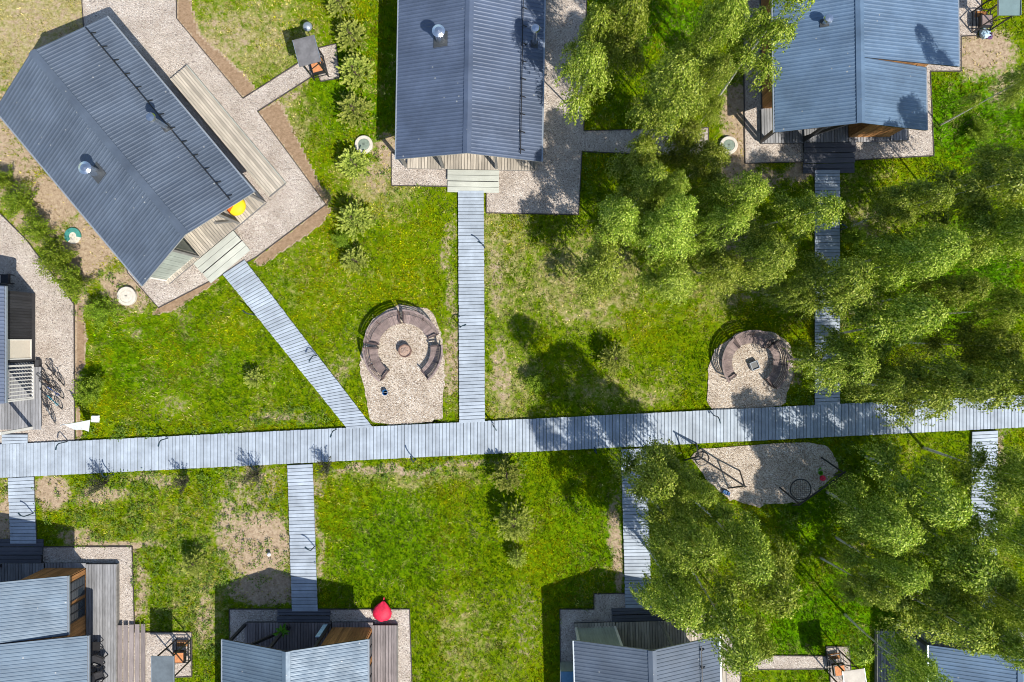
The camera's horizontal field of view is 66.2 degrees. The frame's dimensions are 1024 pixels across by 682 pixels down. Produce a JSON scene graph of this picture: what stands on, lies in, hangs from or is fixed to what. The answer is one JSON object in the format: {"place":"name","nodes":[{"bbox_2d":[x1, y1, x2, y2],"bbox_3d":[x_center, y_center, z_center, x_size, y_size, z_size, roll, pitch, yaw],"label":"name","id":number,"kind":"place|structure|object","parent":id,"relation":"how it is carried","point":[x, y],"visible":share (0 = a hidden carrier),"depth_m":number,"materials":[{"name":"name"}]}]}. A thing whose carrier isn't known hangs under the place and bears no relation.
{"place":"outdoors","nodes":[
{"label":"outdoors","id":0,"kind":"place"},
{"bbox_2d":[0,214,75,443],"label":"gravel path","id":1,"kind":"structure","parent":0,"point":[54,333],"depth_m":45.97,"materials":[{"name":"beige gravel"}]},
{"bbox_2d":[0,286,41,434],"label":"terrace house","id":2,"kind":"structure","parent":1,"relation":"on","point":[20,390],"depth_m":45.18,"materials":[{"name":"metal"}]},
{"bbox_2d":[8,339,31,359],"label":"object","id":3,"kind":"structure","parent":2,"relation":"in","point":[18,349],"depth_m":44.45,"materials":[{"name":"beige"}]},
{"bbox_2d":[43,546,192,681],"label":"gravel path","id":4,"kind":"structure","parent":0,"point":[157,643],"depth_m":45.97,"materials":[{"name":"beige gravel"}]},
{"bbox_2d":[151,638,191,681],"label":"barbecue shelter","id":5,"kind":"object","parent":4,"relation":"on","point":[162,668],"visible":1,"depth_m":43.16,"materials":[{"name":"metal"}]},
{"bbox_2d":[81,0,339,307],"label":"gravel path","id":6,"kind":"structure","parent":0,"point":[160,38],"depth_m":45.97,"materials":[{"name":"beige gravel"}]},
{"bbox_2d":[0,16,286,285],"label":"terrace house","id":7,"kind":"structure","parent":6,"relation":"on","point":[123,149],"depth_m":42.01,"materials":[{"name":"metal"}]},
{"bbox_2d":[292,35,328,80],"bbox_3d":[-11.280,-15.950,44.550,1.240,2.900,1.480,-15,90,0],"label":"barbecue shelter","id":8,"kind":"object","parent":6,"relation":"on","point":[307,50],"visible":1,"depth_m":43.15,"materials":[{"name":"metal"}]},
{"bbox_2d":[229,608,412,681],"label":"gravel path","id":9,"kind":"structure","parent":0,"point":[240,617],"depth_m":45.97,"materials":[{"name":"beige gravel"}]},
{"bbox_2d":[221,609,397,681],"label":"terrace house","id":10,"kind":"structure","parent":9,"relation":"on","point":[316,649],"depth_m":42.67,"materials":[{"name":"metal"}]},
{"bbox_2d":[0,0,1023,681],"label":"ground","id":11,"kind":"structure","parent":0,"point":[58,204],"depth_m":46.03,"materials":[{"name":"green plant"}]},
{"bbox_2d":[0,180,39,220],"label":"shrub","id":12,"kind":"object","parent":11,"relation":"on","point":[16,202],"visible":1,"depth_m":44.95,"materials":[{"name":"green plant"}]},
{"bbox_2d":[8,476,36,543],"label":"boardwalk","id":13,"kind":"structure","parent":11,"relation":"on","point":[24,531],"depth_m":45.84,"materials":[{"name":"grey wood"}]},
{"bbox_2d":[17,211,57,244],"bbox_3d":[-27.164,-6.457,44.942,2.217,2.137,1.902,9,90,0],"label":"shrub","id":14,"kind":"object","parent":11,"relation":"on","point":[35,229],"visible":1,"depth_m":44.71,"materials":[{"name":"green plant"}]},
{"bbox_2d":[30,235,79,283],"bbox_3d":[-26.212,-4.648,44.909,2.456,2.210,2.821,35,90,0],"label":"shrub","id":15,"kind":"object","parent":11,"relation":"on","point":[53,259],"visible":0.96,"depth_m":44.75,"materials":[{"name":"green plant"}]},
{"bbox_2d":[0,539,144,681],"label":"terrace house","id":16,"kind":"structure","parent":11,"relation":"on","point":[57,620],"depth_m":42.72,"materials":[{"name":"metal"}]},
{"bbox_2d":[47,261,97,301],"bbox_3d":[-25.226,-3.368,44.886,2.333,2.249,2.002,40,90,0],"label":"shrub","id":17,"kind":"object","parent":11,"relation":"on","point":[73,279],"visible":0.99,"depth_m":44.64,"materials":[{"name":"green plant"}]},
{"bbox_2d":[71,373,104,410],"bbox_3d":[-24.154,2.842,44.942,1.902,2.137,2.217,-19,90,0],"label":"shrub","id":18,"kind":"object","parent":11,"relation":"on","point":[88,390],"visible":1,"depth_m":44.73,"materials":[{"name":"green plant"}]},
{"bbox_2d":[79,293,124,331],"bbox_3d":[-23.571,-1.641,45.117,2.283,1.789,1.988,-24,90,0],"label":"shrub","id":19,"kind":"object","parent":11,"relation":"on","point":[99,310],"visible":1,"depth_m":45.11,"materials":[{"name":"green plant"}]},
{"bbox_2d":[223,260,371,428],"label":"boardwalk","id":20,"kind":"structure","parent":11,"relation":"on","point":[269,304],"depth_m":45.84,"materials":[{"name":"grey wood"}]},
{"bbox_2d":[287,464,317,610],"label":"boardwalk","id":21,"kind":"structure","parent":11,"relation":"on","point":[309,600],"depth_m":45.84,"materials":[{"name":"grey wood"}]},
{"bbox_2d":[335,18,368,57],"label":"young pine","id":22,"kind":"object","parent":11,"relation":"on","point":[348,26],"visible":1,"depth_m":44.70,"materials":[{"name":"green plant"}]},
{"bbox_2d":[335,145,373,182],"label":"young pine","id":23,"kind":"object","parent":11,"relation":"on","point":[355,161],"visible":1,"depth_m":44.77,"materials":[{"name":"green plant"}]},
{"bbox_2d":[335,52,375,91],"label":"young pine","id":24,"kind":"object","parent":11,"relation":"on","point":[354,65],"visible":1,"depth_m":44.66,"materials":[{"name":"green plant"}]},
{"bbox_2d":[335,199,375,241],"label":"young pine","id":25,"kind":"object","parent":11,"relation":"on","point":[352,213],"visible":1,"depth_m":44.58,"materials":[{"name":"green plant"}]},
{"bbox_2d":[336,91,375,129],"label":"young pine","id":26,"kind":"object","parent":11,"relation":"on","point":[351,102],"visible":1,"depth_m":44.61,"materials":[{"name":"green plant"}]},
{"bbox_2d":[359,304,445,424],"bbox_3d":[-6.411,1.366,45.970,5.072,0.001,7.071,0,90,0],"label":"gravel pad","id":27,"kind":"object","parent":11,"relation":"on","point":[414,395],"visible":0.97,"depth_m":45.97,"materials":[{"name":"beige gravel"}]},
{"bbox_2d":[363,310,401,344],"bbox_3d":[-7.485,-0.778,45.480,2.715,1.061,1.094,-44,90,0],"label":"curved bench","id":28,"kind":"object","parent":27,"relation":"on","point":[390,322],"visible":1,"depth_m":45.56,"materials":[{"name":"brown wood"}]},
{"bbox_2d":[458,191,484,422],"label":"boardwalk","id":29,"kind":"structure","parent":11,"relation":"on","point":[470,203],"depth_m":45.84,"materials":[{"name":"grey wood"}]},
{"bbox_2d":[488,458,525,494],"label":"young pine","id":30,"kind":"object","parent":11,"relation":"on","point":[502,482],"visible":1,"depth_m":44.78,"materials":[{"name":"green plant"}]},
{"bbox_2d":[0,395,1023,477],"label":"boardwalk","id":31,"kind":"structure","parent":11,"relation":"on","point":[169,453],"depth_m":45.84,"materials":[{"name":"grey wood"}]},
{"bbox_2d":[494,499,533,541],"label":"young pine","id":32,"kind":"object","parent":11,"relation":"on","point":[516,531],"visible":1,"depth_m":44.54,"materials":[{"name":"green plant"}]},
{"bbox_2d":[561,1,622,73],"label":"birch tree","id":33,"kind":"object","parent":11,"relation":"on","point":[592,32],"visible":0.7,"depth_m":37.81,"materials":[{"name":"green plant"}]},
{"bbox_2d":[568,233,626,308],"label":"birch tree","id":34,"kind":"object","parent":11,"relation":"on","point":[601,268],"visible":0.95,"depth_m":40.27,"materials":[{"name":"green plant"}]},
{"bbox_2d":[597,340,631,376],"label":"young pine","id":35,"kind":"object","parent":11,"relation":"on","point":[611,359],"visible":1,"depth_m":44.73,"materials":[{"name":"green plant"}]},
{"bbox_2d":[581,0,650,83],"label":"birch tree","id":36,"kind":"object","parent":11,"relation":"on","point":[633,13],"visible":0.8,"depth_m":37.72,"materials":[{"name":"green plant"}]},
{"bbox_2d":[591,191,651,250],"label":"birch tree","id":37,"kind":"object","parent":11,"relation":"on","point":[616,214],"visible":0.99,"depth_m":37.95,"materials":[{"name":"green plant"}]},
{"bbox_2d":[604,133,662,183],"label":"birch tree","id":38,"kind":"object","parent":11,"relation":"on","point":[645,152],"visible":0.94,"depth_m":41.02,"materials":[{"name":"green plant"}]},
{"bbox_2d":[621,448,651,607],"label":"boardwalk","id":39,"kind":"structure","parent":11,"relation":"on","point":[632,541],"depth_m":45.84,"materials":[{"name":"grey wood"}]},
{"bbox_2d":[610,159,671,218],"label":"birch tree","id":40,"kind":"object","parent":11,"relation":"on","point":[649,185],"visible":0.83,"depth_m":38.24,"materials":[{"name":"green plant"}]},
{"bbox_2d":[606,437,681,507],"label":"birch tree","id":41,"kind":"object","parent":11,"relation":"on","point":[651,485],"visible":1,"depth_m":36.77,"materials":[{"name":"green plant"}]},
{"bbox_2d":[626,189,699,265],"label":"birch tree","id":42,"kind":"object","parent":11,"relation":"on","point":[670,219],"visible":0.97,"depth_m":37.30,"materials":[{"name":"green plant"}]},
{"bbox_2d":[633,253,696,310],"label":"birch tree","id":43,"kind":"object","parent":11,"relation":"on","point":[675,278],"visible":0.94,"depth_m":40.93,"materials":[{"name":"green plant"}]},
{"bbox_2d":[640,169,691,214],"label":"birch tree","id":44,"kind":"object","parent":11,"relation":"on","point":[677,183],"visible":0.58,"depth_m":37.20,"materials":[{"name":"green plant"}]},
{"bbox_2d":[629,545,708,630],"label":"birch tree","id":45,"kind":"object","parent":11,"relation":"on","point":[684,595],"visible":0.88,"depth_m":36.32,"materials":[{"name":"green plant"}]},
{"bbox_2d":[633,493,723,576],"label":"birch tree","id":46,"kind":"object","parent":11,"relation":"on","point":[681,536],"visible":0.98,"depth_m":35.48,"materials":[{"name":"green plant"}]},
{"bbox_2d":[656,118,707,170],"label":"birch tree","id":47,"kind":"object","parent":11,"relation":"on","point":[690,133],"visible":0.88,"depth_m":40.65,"materials":[{"name":"green plant"}]},
{"bbox_2d":[659,455,719,507],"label":"birch tree","id":48,"kind":"object","parent":11,"relation":"on","point":[690,483],"visible":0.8,"depth_m":36.95,"materials":[{"name":"green plant"}]},
{"bbox_2d":[669,138,732,195],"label":"birch tree","id":49,"kind":"object","parent":11,"relation":"on","point":[719,154],"visible":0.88,"depth_m":40.71,"materials":[{"name":"green plant"}]},
{"bbox_2d":[667,0,750,70],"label":"birch tree","id":50,"kind":"object","parent":11,"relation":"on","point":[713,30],"visible":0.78,"depth_m":35.25,"materials":[{"name":"green plant"}]},
{"bbox_2d":[658,567,764,677],"bbox_3d":[9.740,12.818,39.567,4.138,12.874,3.825,28,90,0],"label":"birch tree","id":51,"kind":"object","parent":11,"relation":"on","point":[724,621],"visible":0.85,"depth_m":36.31,"materials":[{"name":"green plant"}]},
{"bbox_2d":[685,247,744,301],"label":"birch tree","id":52,"kind":"object","parent":11,"relation":"on","point":[728,264],"visible":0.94,"depth_m":40.50,"materials":[{"name":"green plant"}]},
{"bbox_2d":[682,201,750,261],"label":"birch tree","id":53,"kind":"object","parent":11,"relation":"on","point":[710,222],"visible":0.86,"depth_m":38.29,"materials":[{"name":"green plant"}]},
{"bbox_2d":[696,169,773,240],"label":"birch tree","id":54,"kind":"object","parent":11,"relation":"on","point":[750,195],"visible":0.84,"depth_m":36.48,"materials":[{"name":"green plant"}]},
{"bbox_2d":[696,493,776,589],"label":"birch tree","id":55,"kind":"object","parent":11,"relation":"on","point":[754,563],"visible":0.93,"depth_m":35.98,"materials":[{"name":"green plant"}]},
{"bbox_2d":[721,602,777,663],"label":"birch tree","id":56,"kind":"object","parent":11,"relation":"on","point":[768,645],"visible":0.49,"depth_m":38.79,"materials":[{"name":"green plant"}]},
{"bbox_2d":[707,331,793,409],"bbox_3d":[13.971,1.755,45.970,5.125,0.001,4.724,0,90,0],"label":"gravel pad","id":57,"kind":"object","parent":11,"relation":"on","point":[746,387],"visible":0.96,"depth_m":45.97,"materials":[{"name":"beige gravel"}]},
{"bbox_2d":[764,340,789,388],"bbox_3d":[15.328,1.350,45.480,1.194,1.061,2.854,0,90,0],"label":"curved bench","id":58,"kind":"object","parent":57,"relation":"on","point":[773,348],"visible":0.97,"depth_m":45.53,"materials":[{"name":"brown wood"}]},
{"bbox_2d":[707,533,809,618],"bbox_3d":[12.825,12.063,41.126,3.212,9.760,4.889,65,90,0],"label":"birch tree","id":59,"kind":"object","parent":11,"relation":"on","point":[775,597],"visible":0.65,"depth_m":38.19,"materials":[{"name":"green plant"}]},
{"bbox_2d":[720,221,797,291],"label":"birch tree","id":60,"kind":"object","parent":11,"relation":"on","point":[774,257],"visible":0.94,"depth_m":38.12,"materials":[{"name":"green plant"}]},
{"bbox_2d":[692,442,837,507],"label":"play area gravel","id":61,"kind":"structure","parent":11,"relation":"on","point":[767,471],"depth_m":45.97,"materials":[{"name":"beige gravel"}]},
{"bbox_2d":[718,0,814,97],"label":"birch tree","id":62,"kind":"object","parent":11,"relation":"on","point":[778,28],"visible":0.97,"depth_m":36.57,"materials":[{"name":"green plant"}]},
{"bbox_2d":[759,274,809,312],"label":"birch tree","id":63,"kind":"object","parent":11,"relation":"on","point":[790,294],"visible":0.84,"depth_m":41.05,"materials":[{"name":"green plant"}]},
{"bbox_2d":[742,189,846,253],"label":"birch tree","id":64,"kind":"object","parent":11,"relation":"on","point":[801,223],"visible":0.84,"depth_m":37.33,"materials":[{"name":"green plant"}]},
{"bbox_2d":[814,170,839,404],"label":"boardwalk","id":65,"kind":"structure","parent":11,"relation":"on","point":[826,179],"depth_m":45.84,"materials":[{"name":"grey wood"}]},
{"bbox_2d":[779,250,878,321],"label":"birch tree","id":66,"kind":"object","parent":11,"relation":"on","point":[846,283],"visible":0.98,"depth_m":37.22,"materials":[{"name":"green plant"}]},
{"bbox_2d":[782,324,882,396],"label":"birch tree","id":67,"kind":"object","parent":11,"relation":"on","point":[834,367],"visible":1,"depth_m":39.78,"materials":[{"name":"green plant"}]},
{"bbox_2d":[759,0,959,173],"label":"terrace house","id":68,"kind":"structure","parent":11,"relation":"on","point":[856,70],"depth_m":41.99,"materials":[{"name":"blue metal"}]},
{"bbox_2d":[819,541,901,610],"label":"birch tree","id":69,"kind":"object","parent":11,"relation":"on","point":[870,591],"visible":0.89,"depth_m":39.86,"materials":[{"name":"green plant"}]},
{"bbox_2d":[838,347,911,408],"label":"birch tree","id":70,"kind":"object","parent":11,"relation":"on","point":[897,382],"visible":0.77,"depth_m":38.31,"materials":[{"name":"green plant"}]},
{"bbox_2d":[825,471,926,557],"bbox_3d":[18.343,8.994,41.118,4.304,9.770,3.759,34,90,0],"label":"birch tree","id":71,"kind":"object","parent":11,"relation":"on","point":[889,525],"visible":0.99,"depth_m":38.57,"materials":[{"name":"green plant"}]},
{"bbox_2d":[834,536,932,598],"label":"birch tree","id":72,"kind":"object","parent":11,"relation":"on","point":[889,566],"visible":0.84,"depth_m":38.40,"materials":[{"name":"green plant"}]},
{"bbox_2d":[825,290,950,362],"bbox_3d":[18.532,-0.576,39.567,4.138,12.874,3.825,-4,90,0],"label":"birch tree","id":73,"kind":"object","parent":11,"relation":"on","point":[889,322],"visible":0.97,"depth_m":36.42,"materials":[{"name":"green plant"}]},
{"bbox_2d":[838,613,953,681],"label":"birch tree","id":74,"kind":"object","parent":11,"relation":"on","point":[911,669],"visible":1,"depth_m":38.74,"materials":[{"name":"green plant"}]},
{"bbox_2d":[844,237,955,295],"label":"birch tree","id":75,"kind":"object","parent":11,"relation":"on","point":[896,277],"visible":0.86,"depth_m":36.24,"materials":[{"name":"green plant"}]},
{"bbox_2d":[851,177,956,234],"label":"birch tree","id":76,"kind":"object","parent":11,"relation":"on","point":[904,205],"visible":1,"depth_m":39.17,"materials":[{"name":"green plant"}]},
{"bbox_2d":[852,436,977,530],"bbox_3d":[20.424,6.804,40.718,4.164,10.570,4.504,-41,90,0],"label":"birch tree","id":77,"kind":"object","parent":11,"relation":"on","point":[949,506],"visible":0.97,"depth_m":38.67,"materials":[{"name":"green plant"}]},
{"bbox_2d":[858,218,972,290],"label":"birch tree","id":78,"kind":"object","parent":11,"relation":"on","point":[953,240],"visible":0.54,"depth_m":37.34,"materials":[{"name":"green plant"}]},
{"bbox_2d":[857,564,1000,656],"bbox_3d":[20.525,13.802,40.583,4.144,10.841,4.483,12,90,0],"label":"birch tree","id":79,"kind":"object","parent":11,"relation":"on","point":[980,632],"visible":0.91,"depth_m":37.90,"materials":[{"name":"green plant"}]},
{"bbox_2d":[882,270,993,314],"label":"birch tree","id":80,"kind":"object","parent":11,"relation":"on","point":[956,288],"visible":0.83,"depth_m":37.88,"materials":[{"name":"green plant"}]},
{"bbox_2d":[858,345,1018,429],"bbox_3d":[19.871,2.240,39.245,4.094,13.518,4.124,-11,90,0],"label":"birch tree","id":81,"kind":"object","parent":11,"relation":"on","point":[938,389],"visible":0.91,"depth_m":35.79,"materials":[{"name":"green plant"}]},
{"bbox_2d":[875,614,1023,681],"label":"terrace house","id":82,"kind":"structure","parent":11,"relation":"on","point":[959,665],"depth_m":42.23,"materials":[{"name":"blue metal"}]},
{"bbox_2d":[899,498,1009,598],"bbox_3d":[21.491,10.554,40.992,3.926,10.022,4.229,-5,90,0],"label":"birch tree","id":83,"kind":"object","parent":11,"relation":"on","point":[954,557],"visible":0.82,"depth_m":37.79,"materials":[{"name":"green plant"}]},
{"bbox_2d":[891,156,1023,240],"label":"birch tree","id":84,"kind":"object","parent":11,"relation":"on","point":[974,188],"visible":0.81,"depth_m":37.81,"materials":[{"name":"green plant"}]},
{"bbox_2d":[906,314,1023,371],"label":"birch tree","id":85,"kind":"object","parent":11,"relation":"on","point":[964,333],"visible":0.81,"depth_m":38.79,"materials":[{"name":"green plant"}]},
{"bbox_2d":[912,336,1023,412],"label":"birch tree","id":86,"kind":"object","parent":11,"relation":"on","point":[1014,370],"visible":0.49,"depth_m":36.51,"materials":[{"name":"green plant"}]},
{"bbox_2d":[917,587,1023,673],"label":"birch tree","id":87,"kind":"object","parent":11,"relation":"on","point":[1013,639],"visible":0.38,"depth_m":36.31,"materials":[{"name":"green plant"}]},
{"bbox_2d":[921,546,1023,629],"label":"birch tree","id":88,"kind":"object","parent":11,"relation":"on","point":[1017,604],"visible":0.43,"depth_m":36.68,"materials":[{"name":"green plant"}]},
{"bbox_2d":[922,440,1023,508],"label":"birch tree","id":89,"kind":"object","parent":11,"relation":"on","point":[1009,475],"visible":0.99,"depth_m":38.37,"materials":[{"name":"green plant"}]},
{"bbox_2d":[925,492,1023,572],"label":"birch tree","id":90,"kind":"object","parent":11,"relation":"on","point":[1008,541],"visible":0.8,"depth_m":38.74,"materials":[{"name":"green plant"}]},
{"bbox_2d":[935,283,1023,333],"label":"birch tree","id":91,"kind":"object","parent":11,"relation":"on","point":[1003,301],"visible":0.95,"depth_m":38.92,"materials":[{"name":"green plant"}]},
{"bbox_2d":[938,196,1023,271],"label":"birch tree","id":92,"kind":"object","parent":11,"relation":"on","point":[1012,220],"visible":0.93,"depth_m":37.99,"materials":[{"name":"green plant"}]},
{"bbox_2d":[939,63,1023,125],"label":"birch tree","id":93,"kind":"object","parent":11,"relation":"on","point":[1015,93],"visible":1,"depth_m":39.76,"materials":[{"name":"green plant"}]},
{"bbox_2d":[970,430,997,609],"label":"boardwalk","id":94,"kind":"structure","parent":11,"relation":"on","point":[980,436],"depth_m":45.84,"materials":[{"name":"grey wood"}]},
{"bbox_2d":[953,141,1023,197],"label":"birch tree","id":95,"kind":"object","parent":11,"relation":"on","point":[1005,152],"visible":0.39,"depth_m":39.17,"materials":[{"name":"green plant"}]},
{"bbox_2d":[391,0,708,214],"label":"gravel path","id":96,"kind":"structure","parent":0,"point":[551,185],"depth_m":45.97,"materials":[{"name":"beige gravel"}]},
{"bbox_2d":[395,0,545,192],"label":"terrace house","id":97,"kind":"structure","parent":96,"relation":"on","point":[469,90],"depth_m":41.95,"materials":[{"name":"metal"}]},
{"bbox_2d":[554,40,614,126],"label":"birch tree","id":98,"kind":"object","parent":96,"relation":"on","point":[592,62],"visible":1,"depth_m":38.45,"materials":[{"name":"green plant"}]},
{"bbox_2d":[625,46,710,148],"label":"birch tree","id":99,"kind":"object","parent":96,"relation":"on","point":[680,72],"visible":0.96,"depth_m":35.76,"materials":[{"name":"green plant"}]},
{"bbox_2d":[666,52,735,127],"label":"birch tree","id":100,"kind":"object","parent":96,"relation":"on","point":[720,71],"visible":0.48,"depth_m":35.26,"materials":[{"name":"green plant"}]},
{"bbox_2d":[559,593,850,681],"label":"gravel path","id":101,"kind":"structure","parent":0,"point":[600,611],"depth_m":45.97,"materials":[{"name":"beige gravel"}]},
{"bbox_2d":[572,607,726,681],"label":"terrace house","id":102,"kind":"structure","parent":101,"relation":"on","point":[638,645],"depth_m":42.38,"materials":[{"name":"metal"}]},
{"bbox_2d":[825,650,865,681],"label":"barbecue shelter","id":103,"kind":"object","parent":101,"relation":"on","point":[855,675],"visible":0.97,"depth_m":44.24,"materials":[{"name":"metal"}]},
{"bbox_2d":[743,0,981,163],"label":"gravel path","id":104,"kind":"structure","parent":0,"point":[919,143],"depth_m":45.97,"materials":[{"name":"beige gravel"}]},
{"bbox_2d":[971,0,1020,32],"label":"barbecue shelter","id":105,"kind":"object","parent":104,"relation":"on","point":[1011,8],"visible":1,"depth_m":44.14,"materials":[{"name":"metal"}]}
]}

